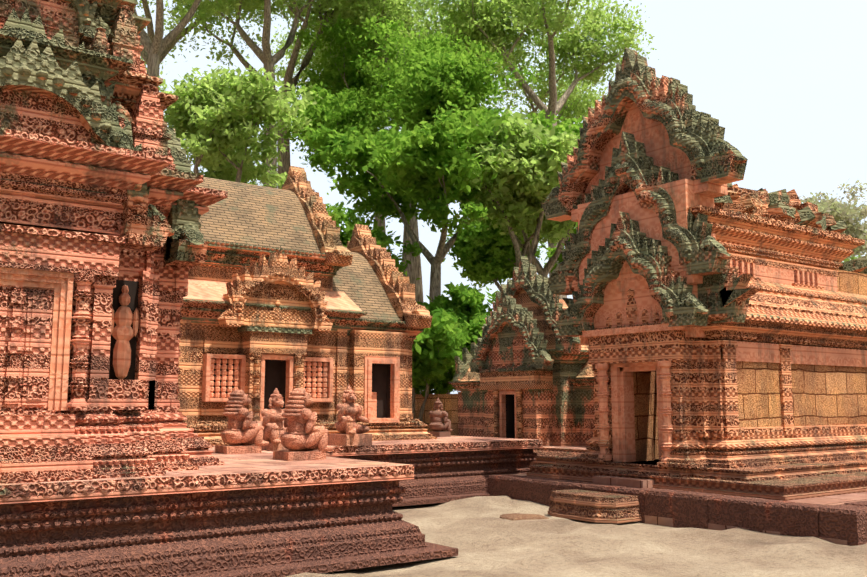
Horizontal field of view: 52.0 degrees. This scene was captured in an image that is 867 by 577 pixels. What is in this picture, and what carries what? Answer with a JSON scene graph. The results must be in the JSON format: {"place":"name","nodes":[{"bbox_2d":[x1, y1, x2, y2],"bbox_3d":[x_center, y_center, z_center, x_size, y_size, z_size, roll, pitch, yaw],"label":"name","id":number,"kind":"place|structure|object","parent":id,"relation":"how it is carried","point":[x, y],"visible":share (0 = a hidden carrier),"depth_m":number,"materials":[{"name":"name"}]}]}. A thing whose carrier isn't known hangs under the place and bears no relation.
{"place":"outdoors","nodes":[
{"label":"outdoors","id":0,"kind":"place"},
{"bbox_2d":[0,0,227,483],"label":"tower","id":1,"kind":"structure","parent":0,"point":[105,201],"depth_m":8.45,"materials":[{"name":"stone"}]},
{"bbox_2d":[135,0,866,393],"label":"sky","id":2,"kind":"structure","parent":0,"point":[785,81],"materials":[{"name":"white"}]},
{"bbox_2d":[285,496,866,576],"bbox_3d":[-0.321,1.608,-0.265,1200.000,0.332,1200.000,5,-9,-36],"label":"ground","id":3,"kind":"structure","parent":0,"point":[481,536],"depth_m":9.98,"materials":[{"name":"beige sand"}]},
{"bbox_2d":[140,32,176,79],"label":"tree","id":4,"kind":"object","parent":3,"relation":"on","point":[161,72],"depth_m":60.88,"materials":[{"name":"plant"}]},
{"bbox_2d":[133,0,241,77],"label":"tree","id":5,"kind":"object","parent":3,"relation":"on","point":[157,47],"depth_m":42.02,"materials":[{"name":"brown plant"}]},
{"bbox_2d":[135,0,271,63],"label":"tree","id":6,"kind":"object","parent":3,"relation":"on","point":[150,33],"depth_m":54.84,"materials":[{"name":"plant"}]},
{"bbox_2d":[158,60,322,188],"bbox_3d":[-8.721,-1.411,35.622,7.045,15.648,10.413,5,-9,-36],"label":"tree","id":7,"kind":"object","parent":3,"relation":"on","point":[191,120],"depth_m":34.09,"materials":[{"name":"green plant"}]},
{"bbox_2d":[163,0,345,187],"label":"tree","id":8,"kind":"object","parent":3,"relation":"on","point":[204,15],"depth_m":50.31,"materials":[{"name":"green plant"}]},
{"bbox_2d":[152,0,360,188],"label":"tree","id":9,"kind":"object","parent":3,"relation":"on","point":[327,3],"depth_m":53.58,"materials":[{"name":"green plant"}]},
{"bbox_2d":[0,436,542,576],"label":"platform","id":10,"kind":"structure","parent":3,"relation":"on","point":[263,513],"depth_m":8.57,"materials":[{"name":"stone"}]},
{"bbox_2d":[215,445,261,453],"bbox_3d":[-2.648,2.178,12.046,0.500,0.100,0.400,5,-9,-36],"label":"lion pedestal","id":11,"kind":"object","parent":10,"relation":"on","point":[232,449],"visible":0.93,"depth_m":11.90,"materials":[{"name":"pink stone"}]},
{"bbox_2d":[220,390,268,445],"bbox_3d":[-2.594,1.772,12.141,0.616,0.774,0.522,5,-9,-36],"label":"lion","id":12,"kind":"object","parent":11,"relation":"on","point":[241,430],"visible":1,"depth_m":11.96},
{"bbox_2d":[254,442,287,450],"bbox_3d":[-2.303,2.292,12.917,0.474,0.100,0.522,5,-9,-36],"label":"statue pedestal","id":13,"kind":"object","parent":10,"relation":"on","point":[270,446],"visible":0.43,"depth_m":12.69,"materials":[{"name":"pink stone"}]},
{"bbox_2d":[261,388,288,443],"bbox_3d":[-2.240,1.853,12.922,0.528,0.812,0.615,5,-9,-36],"label":"guardian statue","id":14,"kind":"object","parent":13,"relation":"on","point":[272,423],"visible":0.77,"depth_m":12.86,"materials":[{"name":"pink stone"}]},
{"bbox_2d":[273,450,325,460],"bbox_3d":[-1.605,1.997,10.652,0.500,0.100,0.400,5,-9,-36],"label":"lion pedestal","id":15,"kind":"object","parent":10,"relation":"on","point":[290,455],"visible":0.93,"depth_m":10.51,"materials":[{"name":"stone"}]},
{"bbox_2d":[280,388,333,450],"bbox_3d":[-1.551,1.591,10.748,0.616,0.774,0.522,5,-9,-36],"label":"lion","id":16,"kind":"object","parent":15,"relation":"on","point":[304,433],"visible":0.98,"depth_m":10.56},
{"bbox_2d":[177,166,436,445],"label":"temple building","id":17,"kind":"structure","parent":10,"relation":"on","point":[288,292],"depth_m":15.79,"materials":[{"name":"stone"}]},
{"bbox_2d":[327,433,371,445],"bbox_3d":[-1.376,2.437,14.345,0.637,0.180,0.637,5,-9,-36],"label":"statue pedestal","id":18,"kind":"object","parent":10,"relation":"on","point":[339,439],"visible":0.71,"depth_m":14.13,"materials":[{"name":"stone"}]},
{"bbox_2d":[334,385,369,434],"bbox_3d":[-1.313,1.958,14.356,0.528,0.812,0.615,5,-9,-36],"label":"guardian statue","id":19,"kind":"object","parent":18,"relation":"on","point":[348,409],"visible":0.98,"depth_m":14.32,"materials":[{"name":"stone"}]},
{"bbox_2d":[428,431,450,436],"bbox_3d":[0.094,2.978,18.200,0.511,0.100,0.463,5,-9,-36],"label":"statue pedestal","id":20,"kind":"object","parent":10,"relation":"on","point":[441,433],"visible":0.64,"depth_m":18.06,"materials":[{"name":"stone"}]},
{"bbox_2d":[429,398,452,430],"bbox_3d":[0.129,2.607,18.321,0.544,0.702,0.469,5,-9,-36],"label":"guardian statue","id":21,"kind":"object","parent":20,"relation":"on","point":[437,419],"visible":1,"depth_m":18.15,"materials":[{"name":"stone"}]},
{"bbox_2d":[260,0,484,232],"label":"tree","id":22,"kind":"object","parent":3,"relation":"on","point":[281,72],"depth_m":60.84,"materials":[{"name":"green plant"}]},
{"bbox_2d":[326,193,422,279],"bbox_3d":[-2.766,1.539,31.149,6.823,8.685,6.732,5,-9,-36],"label":"tree","id":23,"kind":"object","parent":3,"relation":"on","point":[338,215],"visible":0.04,"depth_m":29.82,"materials":[{"name":"green plant"}]},
{"bbox_2d":[290,12,514,236],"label":"tree","id":24,"kind":"object","parent":3,"relation":"on","point":[330,73],"depth_m":49.83,"materials":[{"name":"green plant"}]},
{"bbox_2d":[277,42,540,393],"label":"tree","id":25,"kind":"object","parent":3,"relation":"on","point":[410,98],"depth_m":42.16,"materials":[{"name":"green plant"}]},
{"bbox_2d":[276,0,541,276],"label":"tree","id":26,"kind":"object","parent":3,"relation":"on","point":[394,10],"depth_m":54.60,"materials":[{"name":"green plant"}]},
{"bbox_2d":[291,99,542,393],"bbox_3d":[0.498,-0.545,31.303,9.494,12.824,9.763,5,-9,-36],"label":"tree","id":27,"kind":"object","parent":3,"relation":"on","point":[405,169],"depth_m":30.13,"materials":[{"name":"green plant"}]},
{"bbox_2d":[412,306,468,421],"bbox_3d":[-0.421,2.978,27.124,4.772,4.922,5.058,5,-9,-36],"label":"tree","id":28,"kind":"object","parent":3,"relation":"on","point":[430,361],"depth_m":25.86,"materials":[{"name":"green plant"}]},
{"bbox_2d":[415,313,478,393],"bbox_3d":[-0.237,3.154,29.041,4.409,5.061,5.895,5,-9,-36],"label":"tree","id":29,"kind":"object","parent":3,"relation":"on","point":[450,387],"depth_m":27.51,"materials":[{"name":"green plant"}]},
{"bbox_2d":[417,282,499,375],"bbox_3d":[1.841,2.678,28.596,5.290,5.860,5.933,5,-9,-36],"label":"tree","id":30,"kind":"object","parent":3,"relation":"on","point":[468,301],"depth_m":28.97,"materials":[{"name":"green plant"}]},
{"bbox_2d":[422,109,582,277],"bbox_3d":[4.177,-0.222,35.683,11.676,13.305,11.319,5,-9,-36],"label":"tree","id":31,"kind":"object","parent":3,"relation":"on","point":[563,126],"depth_m":34.47,"materials":[{"name":"green plant"}]},
{"bbox_2d":[415,256,594,464],"bbox_3d":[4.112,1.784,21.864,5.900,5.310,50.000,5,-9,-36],"label":"temple building","id":32,"kind":"structure","parent":3,"relation":"on","point":[523,368],"depth_m":21.53,"materials":[{"name":"stone"}]},
{"bbox_2d":[442,218,577,291],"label":"tree","id":33,"kind":"object","parent":3,"relation":"on","point":[479,250],"depth_m":42.97,"materials":[{"name":"green plant"}]},
{"bbox_2d":[385,0,645,125],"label":"tree","id":34,"kind":"object","parent":3,"relation":"on","point":[564,82],"depth_m":60.84,"materials":[{"name":"green plant"}]},
{"bbox_2d":[451,109,579,266],"bbox_3d":[3.233,-0.265,32.052,8.098,12.464,6.937,5,-9,-36],"label":"tree","id":35,"kind":"object","parent":3,"relation":"on","point":[544,157],"depth_m":30.64,"materials":[{"name":"green plant"}]},
{"bbox_2d":[499,513,548,519],"bbox_3d":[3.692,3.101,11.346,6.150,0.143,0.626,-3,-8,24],"label":"flat stone","id":36,"kind":"object","parent":3,"relation":"on","point":[516,516],"visible":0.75,"depth_m":12.30,"materials":[{"name":"beige stone"}]},
{"bbox_2d":[423,0,658,299],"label":"tree","id":37,"kind":"object","parent":3,"relation":"on","point":[556,14],"depth_m":56.38,"materials":[{"name":"green plant"}]},
{"bbox_2d":[488,47,866,545],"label":"library","id":38,"kind":"structure","parent":3,"relation":"on","point":[762,424],"depth_m":13.78,"materials":[{"name":"stone"}]},
{"bbox_2d":[651,183,866,458],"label":"temple building","id":39,"kind":"structure","parent":38,"relation":"attached to","point":[789,251],"depth_m":14.92,"materials":[{"name":"stone"}]},
{"bbox_2d":[800,179,866,262],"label":"tree","id":40,"kind":"object","parent":3,"relation":"on","point":[851,217],"depth_m":48.01,"materials":[{"name":"green plant"}]},
{"bbox_2d":[842,245,866,262],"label":"tree","id":41,"kind":"object","parent":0,"point":[851,257],"depth_m":60.56,"materials":[{"name":"green plant"}]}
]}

